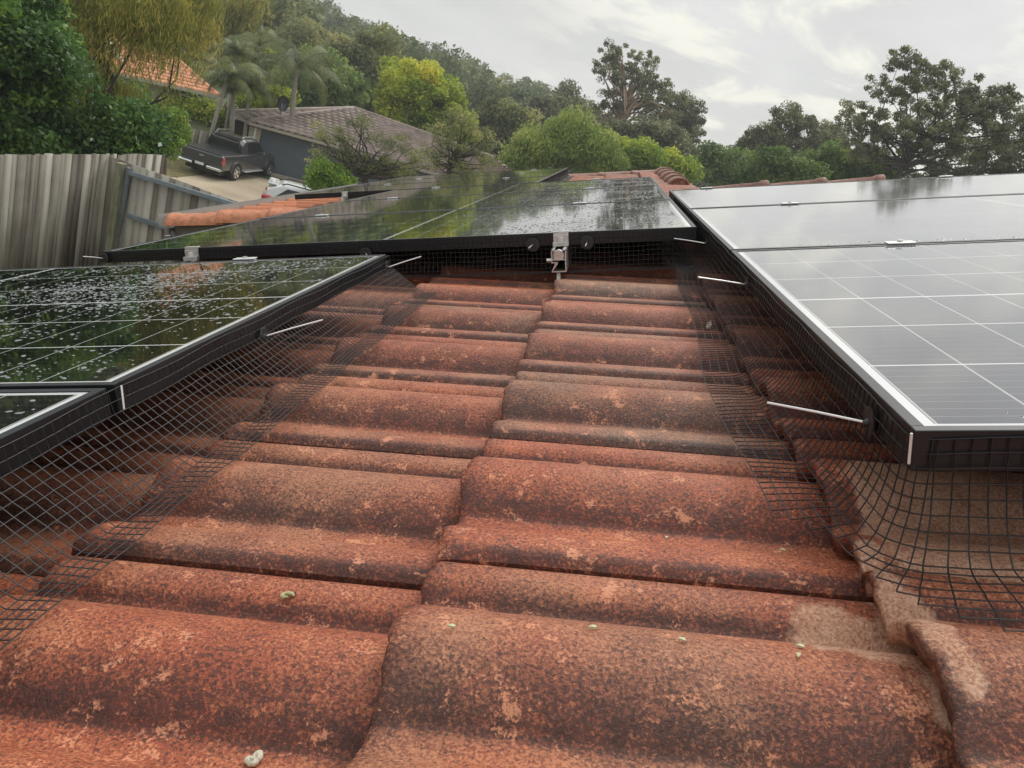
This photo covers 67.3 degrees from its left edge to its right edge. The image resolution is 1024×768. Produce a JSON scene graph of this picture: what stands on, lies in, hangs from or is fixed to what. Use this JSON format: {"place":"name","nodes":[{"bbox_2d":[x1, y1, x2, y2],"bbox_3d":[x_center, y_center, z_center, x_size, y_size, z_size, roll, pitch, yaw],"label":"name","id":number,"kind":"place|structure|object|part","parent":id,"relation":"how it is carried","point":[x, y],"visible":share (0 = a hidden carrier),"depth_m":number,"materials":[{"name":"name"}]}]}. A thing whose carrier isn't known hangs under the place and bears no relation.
{"place":"outdoors","nodes":[
{"label":"outdoors","id":0,"kind":"place"},
{"bbox_2d":[171,172,268,201],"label":"driveway","id":1,"kind":"structure","parent":0,"point":[244,187],"depth_m":30.27,"materials":[{"name":"concrete"}]},
{"bbox_2d":[178,128,274,180],"bbox_3d":[-11.890,-9.833,32.733,2.083,1.723,5.707,18,19,0],"label":"parked ute","id":2,"kind":"object","parent":1,"relation":"on","point":[229,155],"visible":0.97,"depth_m":31.71,"materials":[{"name":"black metal"}]},
{"bbox_2d":[210,136,238,151],"bbox_3d":[-11.865,-9.928,31.802,1.302,0.297,0.031,18,19,0],"label":"rear window","id":3,"kind":"structure","parent":2,"relation":"in","point":[217,141],"depth_m":31.79,"materials":[{"name":"black glass"}]},
{"bbox_2d":[248,143,254,153],"bbox_3d":[-11.025,-9.972,32.542,0.126,0.419,0.557,18,19,0],"label":"window","id":4,"kind":"structure","parent":2,"relation":"in","point":[251,145],"depth_m":32.53,"materials":[{"name":"black glass"}]},
{"bbox_2d":[254,143,262,152],"bbox_3d":[-10.944,-10.211,33.282,0.126,0.419,0.878,18,19,0],"label":"window","id":5,"kind":"structure","parent":2,"relation":"in","point":[258,149],"depth_m":33.16,"materials":[{"name":"black glass"}]},
{"bbox_2d":[193,56,271,132],"bbox_3d":[-12.348,-11.742,33.606,2.850,4.637,2.702,27,21,24],"label":"palm tree","id":6,"kind":"object","parent":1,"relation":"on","point":[214,83],"visible":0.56,"depth_m":33.00,"materials":[{"name":"green plant"}]},
{"bbox_2d":[260,177,311,198],"bbox_3d":[-6.602,-5.962,26.846,4.150,1.562,1.892,12,20,-17],"label":"white car","id":7,"kind":"object","parent":1,"relation":"on","point":[276,187],"visible":0.13,"depth_m":25.71,"materials":[{"name":"white paint"}]},
{"bbox_3d":[-6.869,-6.179,25.872,2.200,0.390,0.138,12,20,-17],"label":"window","id":8,"kind":"part","parent":7,"relation":"part of","materials":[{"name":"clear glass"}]},
{"bbox_2d":[15,63,570,180],"bbox_3d":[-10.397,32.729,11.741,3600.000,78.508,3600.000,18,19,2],"label":"ground","id":9,"kind":"structure","parent":0,"point":[196,125],"depth_m":37.73,"materials":[{"name":"green plant"}]},
{"bbox_2d":[0,0,108,166],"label":"broadleaf tree","id":10,"kind":"object","parent":9,"relation":"on","point":[43,70],"visible":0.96,"depth_m":12.78,"materials":[{"name":"green plant"}]},
{"bbox_2d":[0,153,164,268],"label":"paling fence","id":11,"kind":"object","parent":9,"relation":"on","point":[48,208],"visible":0.57,"depth_m":10.60,"materials":[{"name":"grey wood"}]},
{"bbox_2d":[24,1,172,134],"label":"broadleaf tree","id":12,"kind":"object","parent":9,"relation":"on","point":[166,117],"visible":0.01,"depth_m":20.31,"materials":[{"name":"green plant"}]},
{"bbox_2d":[54,93,173,170],"bbox_3d":[-7.750,-3.253,14.492,2.217,4.471,1.528,14,19,-10],"label":"flowering shrub","id":13,"kind":"object","parent":9,"relation":"on","point":[120,126],"visible":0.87,"depth_m":13.62,"materials":[{"name":"green plant"}]},
{"bbox_2d":[103,162,126,264],"bbox_3d":[-5.928,-1.968,11.354,0.100,2.606,0.130,18,19,2],"label":"fence post","id":14,"kind":"object","parent":9,"relation":"on","point":[117,187],"visible":0.49,"depth_m":11.09,"materials":[{"name":"grey wood"}]},
{"bbox_2d":[16,0,230,222],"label":"weeping tree","id":15,"kind":"object","parent":9,"relation":"on","point":[101,22],"visible":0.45,"depth_m":16.34,"materials":[{"name":"green plant"}]},
{"bbox_2d":[87,28,219,104],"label":"orange roofed house","id":16,"kind":"structure","parent":9,"relation":"on","point":[215,94],"depth_m":37.85,"materials":[{"name":"tile"}]},
{"bbox_2d":[97,156,237,265],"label":"gate panel","id":17,"kind":"structure","parent":9,"relation":"on","point":[148,197],"depth_m":11.07,"materials":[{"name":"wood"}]},
{"bbox_2d":[163,105,194,175],"bbox_3d":[-11.301,-7.453,24.966,1.491,3.259,1.554,18,19,2],"label":"hedge bush","id":18,"kind":"object","parent":9,"relation":"on","point":[180,134],"visible":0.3,"depth_m":24.63,"materials":[{"name":"green plant"}]},
{"bbox_2d":[167,157,206,176],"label":"lawn","id":19,"kind":"structure","parent":9,"relation":"on","point":[176,169],"depth_m":30.69,"materials":[{"name":"green plant"}]},
{"bbox_2d":[187,50,265,136],"bbox_3d":[-12.435,-11.392,32.530,2.957,4.774,2.997,18,19,2],"label":"palm tree","id":20,"kind":"object","parent":19,"relation":"on","point":[231,68],"visible":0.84,"depth_m":31.83,"materials":[{"name":"green plant"}]},
{"bbox_2d":[176,128,208,150],"bbox_3d":[-13.327,-10.627,34.638,3.600,1.322,0.027,-3,28,-46],"label":"paling fence","id":21,"kind":"object","parent":9,"relation":"on","point":[200,136],"visible":0.14,"depth_m":33.90,"materials":[{"name":"grey wood"}]},
{"bbox_2d":[135,0,277,79],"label":"feathery tree","id":22,"kind":"object","parent":9,"relation":"on","point":[244,14],"visible":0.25,"depth_m":46.20,"materials":[{"name":"green plant"}]},
{"bbox_2d":[157,84,301,127],"bbox_3d":[-14.246,-13.839,38.371,6.973,3.630,2.444,10,20,-20],"label":"flowering shrub","id":23,"kind":"object","parent":9,"relation":"on","point":[200,114],"visible":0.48,"depth_m":37.82,"materials":[{"name":"green plant"}]},
{"bbox_2d":[205,35,266,130],"bbox_3d":[-13.010,-13.348,35.590,2.708,5.124,2.669,12,20,-16],"label":"palm tree","id":24,"kind":"object","parent":9,"relation":"on","point":[232,47],"visible":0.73,"depth_m":34.78,"materials":[{"name":"green plant"}]},
{"bbox_2d":[202,32,280,80],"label":"broadleaf tree","id":25,"kind":"object","parent":9,"relation":"on","point":[269,51],"visible":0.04,"depth_m":57.08,"materials":[{"name":"green plant"}]},
{"bbox_2d":[217,69,280,136],"bbox_3d":[-12.026,-11.742,34.280,2.986,4.291,2.851,18,19,2],"label":"palm tree","id":26,"kind":"object","parent":9,"relation":"on","point":[268,95],"visible":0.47,"depth_m":33.79,"materials":[{"name":"green plant"}]},
{"bbox_2d":[219,25,297,77],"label":"palm tree","id":27,"kind":"object","parent":9,"relation":"on","point":[261,38],"visible":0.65,"depth_m":38.36,"materials":[{"name":"green plant"}]},
{"bbox_2d":[249,40,345,119],"bbox_3d":[-10.305,-12.865,36.082,4.274,6.166,4.744,-1,26,-43],"label":"palm tree","id":28,"kind":"object","parent":9,"relation":"on","point":[291,64],"visible":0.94,"depth_m":35.19,"materials":[{"name":"green plant"}]},
{"bbox_2d":[264,10,334,83],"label":"feathery tree","id":29,"kind":"object","parent":9,"relation":"on","point":[298,36],"visible":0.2,"depth_m":62.35,"materials":[{"name":"green plant"}]},
{"bbox_2d":[270,43,370,107],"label":"broadleaf tree","id":30,"kind":"object","parent":9,"relation":"on","point":[354,89],"visible":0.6,"depth_m":51.56,"materials":[{"name":"green plant"}]},
{"bbox_2d":[301,155,358,190],"bbox_3d":[-6.319,-6.107,25.950,1.781,3.040,1.394,18,19,2],"label":"hedge bush","id":31,"kind":"object","parent":9,"relation":"on","point":[319,175],"visible":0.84,"depth_m":25.35,"materials":[{"name":"green plant"}]},
{"bbox_2d":[316,20,406,113],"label":"broadleaf tree","id":32,"kind":"object","parent":9,"relation":"on","point":[364,60],"visible":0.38,"depth_m":58.62,"materials":[{"name":"green plant"}]},
{"bbox_2d":[304,112,435,183],"bbox_3d":[-5.048,-6.810,26.464,4.532,4.687,1.387,14,19,-11],"label":"sparse tree","id":33,"kind":"object","parent":9,"relation":"on","point":[365,169],"visible":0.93,"depth_m":25.96,"materials":[{"name":"green plant"}]},
{"bbox_2d":[234,106,510,184],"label":"garage house","id":34,"kind":"structure","parent":9,"relation":"on","point":[285,140],"depth_m":36.23,"materials":[{"name":"grey tile"}]},
{"bbox_2d":[277,96,288,115],"bbox_3d":[-10.151,-12.287,34.026,0.394,0.888,0.393,18,19,2],"label":"satellite dish","id":35,"kind":"object","parent":34,"relation":"on","point":[283,103],"visible":1,"depth_m":34.05,"materials":[{"name":"black metal"}]},
{"bbox_2d":[103,0,713,188],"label":"forest","id":36,"kind":"object","parent":9,"relation":"on","point":[480,82],"visible":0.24,"depth_m":93.16,"materials":[{"name":"green plant"}]},
{"bbox_2d":[370,55,482,145],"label":"bright tree","id":37,"kind":"object","parent":9,"relation":"on","point":[411,92],"visible":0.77,"depth_m":45.76,"materials":[{"name":"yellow plant"}]},
{"bbox_2d":[416,104,503,173],"bbox_3d":[-2.416,-7.873,30.049,3.445,5.789,1.474,14,19,-10],"label":"sparse tree","id":38,"kind":"object","parent":9,"relation":"on","point":[462,150],"visible":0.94,"depth_m":29.51,"materials":[{"name":"green plant"}]},
{"bbox_2d":[469,95,545,163],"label":"olive tree","id":39,"kind":"object","parent":9,"relation":"on","point":[498,117],"visible":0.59,"depth_m":58.00,"materials":[{"name":"green plant"}]},
{"bbox_2d":[0,167,1023,767],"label":"house","id":40,"kind":"structure","parent":9,"relation":"on","point":[516,479],"depth_m":0.69,"materials":[{"name":"tile"}]},
{"bbox_2d":[184,256,274,261],"bbox_3d":[-0.726,-0.780,3.822,0.084,0.134,3.302,-1,17,8],"label":"mounting rail","id":41,"kind":"object","parent":40,"relation":"attached to","point":[222,259],"depth_m":2.42,"materials":[{"name":"metal"}]},
{"bbox_2d":[183,246,199,260],"bbox_3d":[-0.949,-0.387,2.282,0.044,0.040,0.032,-1,17,8],"label":"end clamp","id":42,"kind":"object","parent":41,"relation":"attached to","point":[191,253],"visible":1,"depth_m":2.27,"materials":[{"name":"metal"}]},
{"bbox_2d":[102,199,695,262],"bbox_3d":[-0.300,-0.553,2.704,1.755,0.035,1.062,-1,17,8],"label":"solar panel","id":43,"kind":"object","parent":41,"relation":"attached to","point":[635,220],"visible":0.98,"depth_m":2.41,"materials":[{"name":"black glass"}]},
{"bbox_2d":[165,231,175,236],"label":"clip","id":44,"kind":"object","parent":43,"relation":"attached to","point":[172,233],"visible":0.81,"depth_m":2.70,"materials":[{"name":"black plastic"}]},
{"bbox_2d":[105,234,550,278],"bbox_3d":[-0.567,-0.347,2.204,1.356,0.099,0.076,-1,17,8],"label":"wire mesh","id":45,"kind":"object","parent":43,"relation":"attached to","point":[504,273],"visible":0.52,"depth_m":2.18,"materials":[{"name":"black metal"}]},
{"bbox_2d":[83,253,107,262],"bbox_3d":[-1.237,-0.367,2.275,0.031,0.035,0.089,-1,17,8],"label":"clip","id":46,"kind":"object","parent":45,"relation":"attached to","point":[103,257],"visible":1,"depth_m":2.31,"materials":[{"name":"black plastic"}]},
{"bbox_2d":[360,248,370,254],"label":"clip","id":47,"kind":"object","parent":45,"relation":"attached to","point":[365,251],"visible":0.62,"depth_m":2.20,"materials":[{"name":"black plastic"}]},
{"bbox_2d":[526,238,539,251],"bbox_3d":[0.054,-0.379,2.110,0.038,0.038,0.050,-1,17,8],"label":"clip","id":48,"kind":"object","parent":45,"relation":"attached to","point":[532,244],"visible":1,"depth_m":2.13,"materials":[{"name":"black plastic"}]},
{"bbox_2d":[570,228,693,272],"bbox_3d":[0.322,-0.359,2.076,0.332,0.099,0.073,-1,17,8],"label":"wire mesh","id":49,"kind":"object","parent":43,"relation":"attached to","point":[628,264],"visible":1,"depth_m":2.10,"materials":[{"name":"black metal"}]},
{"bbox_2d":[580,236,593,249],"bbox_3d":[0.203,-0.381,2.089,0.038,0.038,0.050,-1,17,8],"label":"clip","id":50,"kind":"object","parent":49,"relation":"attached to","point":[586,242],"visible":1,"depth_m":2.11,"materials":[{"name":"black plastic"}]},
{"bbox_2d":[244,750,263,766],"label":"bird dropping","id":51,"kind":"object","parent":40,"relation":"on","point":[254,759],"visible":1,"depth_m":0.52,"materials":[{"name":"white"}]},
{"bbox_2d":[280,591,294,598],"bbox_3d":[-0.198,0.186,0.677,0.010,0.006,0.013,29,22,30],"label":"seed pod","id":52,"kind":"object","parent":40,"relation":"on","point":[284,594],"visible":1,"depth_m":0.68,"materials":[{"name":"beige plant"}]},
{"bbox_2d":[339,196,363,201],"bbox_3d":[-0.966,-1.735,6.993,0.084,0.134,3.322,-1,17,8],"label":"mounting rail","id":53,"kind":"object","parent":40,"relation":"on","point":[343,199],"visible":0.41,"depth_m":5.46,"materials":[{"name":"metal"}]},
{"bbox_2d":[341,191,347,197],"bbox_3d":[-1.190,-1.349,5.472,0.044,0.040,0.032,-1,17,8],"label":"end clamp","id":54,"kind":"object","parent":53,"relation":"attached to","point":[345,194],"visible":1,"depth_m":5.47,"materials":[{"name":"metal"}]},
{"bbox_2d":[295,176,550,199],"bbox_3d":[-0.623,-1.513,5.906,1.755,0.035,1.062,-1,17,8],"label":"solar panel","id":55,"kind":"object","parent":53,"relation":"on","point":[352,190],"visible":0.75,"depth_m":5.73,"materials":[{"name":"black glass"}]},
{"bbox_2d":[296,191,382,207],"bbox_3d":[-1.151,-1.306,5.452,0.812,0.099,0.059,-1,17,8],"label":"roof","id":56,"kind":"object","parent":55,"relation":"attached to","point":[325,197],"visible":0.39,"depth_m":5.51,"materials":[{"name":"tile"}]},
{"bbox_2d":[346,171,559,186],"bbox_3d":[-0.480,-1.832,6.923,1.755,0.035,1.062,-1,17,8],"label":"solar panel","id":57,"kind":"object","parent":53,"relation":"on","point":[499,176],"visible":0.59,"depth_m":6.90,"materials":[{"name":"black glass"}]},
{"bbox_2d":[383,168,567,180],"bbox_3d":[-0.337,-2.151,7.939,1.755,0.035,1.062,-1,17,8],"label":"solar panel","id":58,"kind":"object","parent":53,"relation":"attached to","point":[488,173],"visible":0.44,"depth_m":7.93,"materials":[{"name":"black glass"}]},
{"bbox_2d":[345,177,657,200],"bbox_3d":[-0.013,-1.191,4.737,1.755,0.036,1.062,-1,17,8],"label":"solar panel","id":59,"kind":"object","parent":53,"relation":"on","point":[538,186],"visible":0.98,"depth_m":4.68,"materials":[{"name":"black glass"}]},
{"bbox_2d":[541,168,571,181],"bbox_3d":[0.417,-1.808,6.797,0.056,0.099,3.162,-1,17,8],"label":"bird mesh","id":60,"kind":"object","parent":40,"relation":"on","point":[563,175],"visible":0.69,"depth_m":7.16,"materials":[{"name":"grey metal"}]},
{"bbox_2d":[547,245,577,278],"bbox_3d":[0.357,-0.790,3.650,0.084,0.134,3.334,-1,17,8],"label":"mounting rail","id":61,"kind":"object","parent":40,"relation":"attached to","point":[561,258],"visible":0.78,"depth_m":2.09,"materials":[{"name":"metal"}]},
{"bbox_2d":[260,185,670,218],"bbox_3d":[-0.157,-0.872,3.720,1.755,0.036,1.062,-1,17,8],"label":"solar panel","id":62,"kind":"object","parent":61,"relation":"attached to","point":[572,196],"visible":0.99,"depth_m":3.63,"materials":[{"name":"black glass"}]},
{"bbox_2d":[553,230,568,246],"bbox_3d":[0.135,-0.402,2.124,0.044,0.040,0.032,-1,17,8],"label":"end clamp","id":63,"kind":"object","parent":61,"relation":"attached to","point":[560,238],"visible":1,"depth_m":2.12,"materials":[{"name":"metal"}]},
{"bbox_2d":[795,643,804,647],"bbox_3d":[0.209,0.190,0.558,0.006,0.002,0.003,-1,17,8],"label":"leaf bit","id":64,"kind":"object","parent":40,"relation":"on","point":[800,645],"visible":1,"depth_m":0.56,"materials":[{"name":"beige"}]},
{"bbox_3d":[-0.794,0.096,0.971,0.084,0.134,2.232,-1,17,8],"label":"rail","id":65,"kind":"object","parent":40,"relation":"attached to","visible":0},
{"bbox_2d":[0,388,111,476],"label":"solar panel","id":66,"kind":"object","parent":65,"relation":"attached to","point":[23,412],"visible":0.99,"depth_m":0.79,"materials":[{"name":"black glass"}]},
{"bbox_2d":[0,254,385,413],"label":"solar panel","id":67,"kind":"object","parent":65,"relation":"attached to","point":[109,327],"visible":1,"depth_m":1.30,"materials":[{"name":"black glass"}]},
{"bbox_2d":[0,256,436,649],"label":"wire mesh","id":68,"kind":"object","parent":67,"relation":"attached to","point":[423,296],"visible":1,"depth_m":0.91,"materials":[{"name":"black metal"}]},
{"bbox_2d":[120,385,124,408],"bbox_3d":[-0.439,0.015,0.866,0.005,0.026,0.010,-1,17,8],"label":"cable tie","id":69,"kind":"object","parent":68,"relation":"attached to","point":[122,395],"visible":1,"depth_m":0.86,"materials":[{"name":"white plastic"}]},
{"bbox_2d":[259,319,322,345],"bbox_3d":[-0.350,-0.080,1.224,0.086,0.033,0.055,-1,17,8],"label":"clip","id":70,"kind":"object","parent":68,"relation":"attached to","point":[264,332],"visible":0.95,"depth_m":1.22,"materials":[{"name":"silver metal"}]},
{"bbox_2d":[385,256,420,272],"bbox_3d":[-0.262,-0.287,1.860,0.082,0.037,0.041,-1,17,8],"label":"clip","id":71,"kind":"object","parent":68,"relation":"attached to","point":[387,266],"visible":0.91,"depth_m":1.86,"materials":[{"name":"silver metal"}]},
{"bbox_2d":[233,256,256,259],"bbox_3d":[-0.668,-0.306,1.929,0.054,0.028,0.026,-1,17,8],"label":"clamp","id":72,"kind":"object","parent":65,"relation":"attached to","point":[246,258],"visible":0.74,"depth_m":1.92,"materials":[{"name":"silver metal"}]},
{"bbox_3d":[0.880,-0.357,2.137,0.084,0.134,3.232,-1,17,8],"label":"rail","id":73,"kind":"object","parent":40,"relation":"attached to","visible":0},
{"bbox_2d":[781,201,798,203],"bbox_3d":[0.933,-0.599,2.582,0.054,0.028,0.026,-1,17,8],"label":"clamp","id":74,"kind":"object","parent":73,"relation":"attached to","point":[790,202],"visible":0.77,"depth_m":2.57,"materials":[{"name":"metal"}]},
{"bbox_2d":[669,173,1023,209],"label":"solar panel","id":75,"kind":"object","parent":73,"relation":"on","point":[954,186],"visible":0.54,"depth_m":2.98,"materials":[{"name":"black glass"}]},
{"bbox_2d":[688,194,1023,264],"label":"solar panel","id":76,"kind":"object","parent":73,"relation":"on","point":[924,220],"visible":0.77,"depth_m":1.97,"materials":[{"name":"black glass"}]},
{"bbox_2d":[730,240,1023,471],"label":"solar panel","id":77,"kind":"object","parent":73,"relation":"on","point":[922,342],"visible":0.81,"depth_m":0.91,"materials":[{"name":"grey glass"}]},
{"bbox_2d":[657,197,1023,631],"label":"wire mesh","id":78,"kind":"object","parent":77,"relation":"attached to","point":[690,281],"visible":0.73,"depth_m":0.81,"materials":[{"name":"black metal"}]},
{"bbox_2d":[674,238,706,248],"bbox_3d":[0.483,-0.386,2.048,0.097,0.032,0.027,30,23,32],"label":"clip","id":79,"kind":"object","parent":78,"relation":"attached to","point":[705,243],"visible":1,"depth_m":2.04,"materials":[{"name":"silver metal"}]},
{"bbox_2d":[698,276,747,291],"bbox_3d":[0.382,-0.185,1.364,0.102,0.029,0.029,10,20,-22],"label":"clip","id":80,"kind":"object","parent":78,"relation":"attached to","point":[745,284],"visible":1,"depth_m":1.37,"materials":[{"name":"silver metal"}]},
{"bbox_2d":[767,402,873,439],"bbox_3d":[0.300,0.024,0.733,0.023,0.043,0.108,2,25,-39],"label":"clip","id":81,"kind":"object","parent":78,"relation":"attached to","point":[867,421],"visible":1,"depth_m":0.71,"materials":[{"name":"silver metal"}]},
{"bbox_2d":[907,433,912,463],"bbox_3d":[0.312,0.051,0.602,0.002,0.025,0.003,-1,17,8],"label":"cable tie","id":82,"kind":"object","parent":77,"relation":"attached to","point":[910,448],"visible":1,"depth_m":0.60,"materials":[{"name":"white plastic"}]},
{"bbox_2d":[884,240,915,244],"bbox_3d":[0.789,-0.279,1.566,0.054,0.028,0.026,-1,17,8],"label":"clamp","id":83,"kind":"object","parent":73,"relation":"attached to","point":[898,242],"visible":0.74,"depth_m":1.56,"materials":[{"name":"metal"}]},
{"bbox_2d":[517,78,605,130],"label":"dark tree","id":84,"kind":"object","parent":9,"relation":"on","point":[552,103],"visible":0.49,"depth_m":78.69,"materials":[{"name":"green plant"}]},
{"bbox_2d":[497,103,631,173],"bbox_3d":[2.484,-11.009,40.498,7.026,7.498,3.654,18,19,2],"label":"willowy tree","id":85,"kind":"object","parent":9,"relation":"on","point":[569,140],"visible":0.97,"depth_m":39.30,"materials":[{"name":"green plant"}]},
{"bbox_2d":[584,37,683,124],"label":"tall gum tree","id":86,"kind":"object","parent":9,"relation":"on","point":[626,105],"visible":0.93,"depth_m":60.75,"materials":[{"name":"green plant"}]},
{"bbox_2d":[583,112,693,156],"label":"dark tree","id":87,"kind":"object","parent":9,"relation":"on","point":[663,134],"visible":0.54,"depth_m":55.65,"materials":[{"name":"green plant"}]},
{"bbox_2d":[580,129,704,183],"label":"willowy tree","id":88,"kind":"object","parent":9,"relation":"on","point":[646,154],"visible":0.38,"depth_m":43.59,"materials":[{"name":"green plant"}]},
{"bbox_2d":[655,82,707,156],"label":"gum tree","id":89,"kind":"object","parent":9,"relation":"on","point":[686,106],"visible":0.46,"depth_m":64.31,"materials":[{"name":"green plant"}]},
{"bbox_2d":[692,139,757,185],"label":"round tree","id":90,"kind":"object","parent":9,"relation":"on","point":[718,161],"visible":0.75,"depth_m":53.14,"materials":[{"name":"green plant"}]},
{"bbox_2d":[729,144,832,183],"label":"round tree","id":91,"kind":"object","parent":9,"relation":"on","point":[776,164],"visible":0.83,"depth_m":41.47,"materials":[{"name":"green plant"}]},
{"bbox_2d":[732,100,833,160],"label":"gum tree","id":92,"kind":"object","parent":9,"relation":"on","point":[772,134],"visible":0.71,"depth_m":55.32,"materials":[{"name":"green plant"}]},
{"bbox_2d":[697,142,915,185],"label":"dark tree","id":93,"kind":"object","parent":9,"relation":"on","point":[794,147],"depth_m":97.16,"materials":[{"name":"green plant"}]},
{"bbox_2d":[809,118,852,143],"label":"slender gum tree","id":94,"kind":"object","parent":9,"relation":"on","point":[838,132],"visible":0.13,"depth_m":58.11,"materials":[{"name":"green plant"}]},
{"bbox_2d":[792,138,903,180],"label":"round tree","id":95,"kind":"object","parent":9,"relation":"on","point":[836,159],"visible":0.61,"depth_m":43.71,"materials":[{"name":"green plant"}]},
{"bbox_2d":[833,45,1023,178],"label":"gum tree","id":96,"kind":"object","parent":9,"relation":"on","point":[984,110],"visible":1,"depth_m":38.66,"materials":[{"name":"green plant"}]},
{"bbox_2d":[890,136,1023,178],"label":"gum tree","id":97,"kind":"object","parent":9,"relation":"on","point":[1001,164],"visible":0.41,"depth_m":42.88,"materials":[{"name":"green plant"}]},
{"bbox_2d":[312,0,1023,178],"label":"sky","id":98,"kind":"structure","parent":0,"point":[744,58],"materials":[{"name":"white"}]}
]}

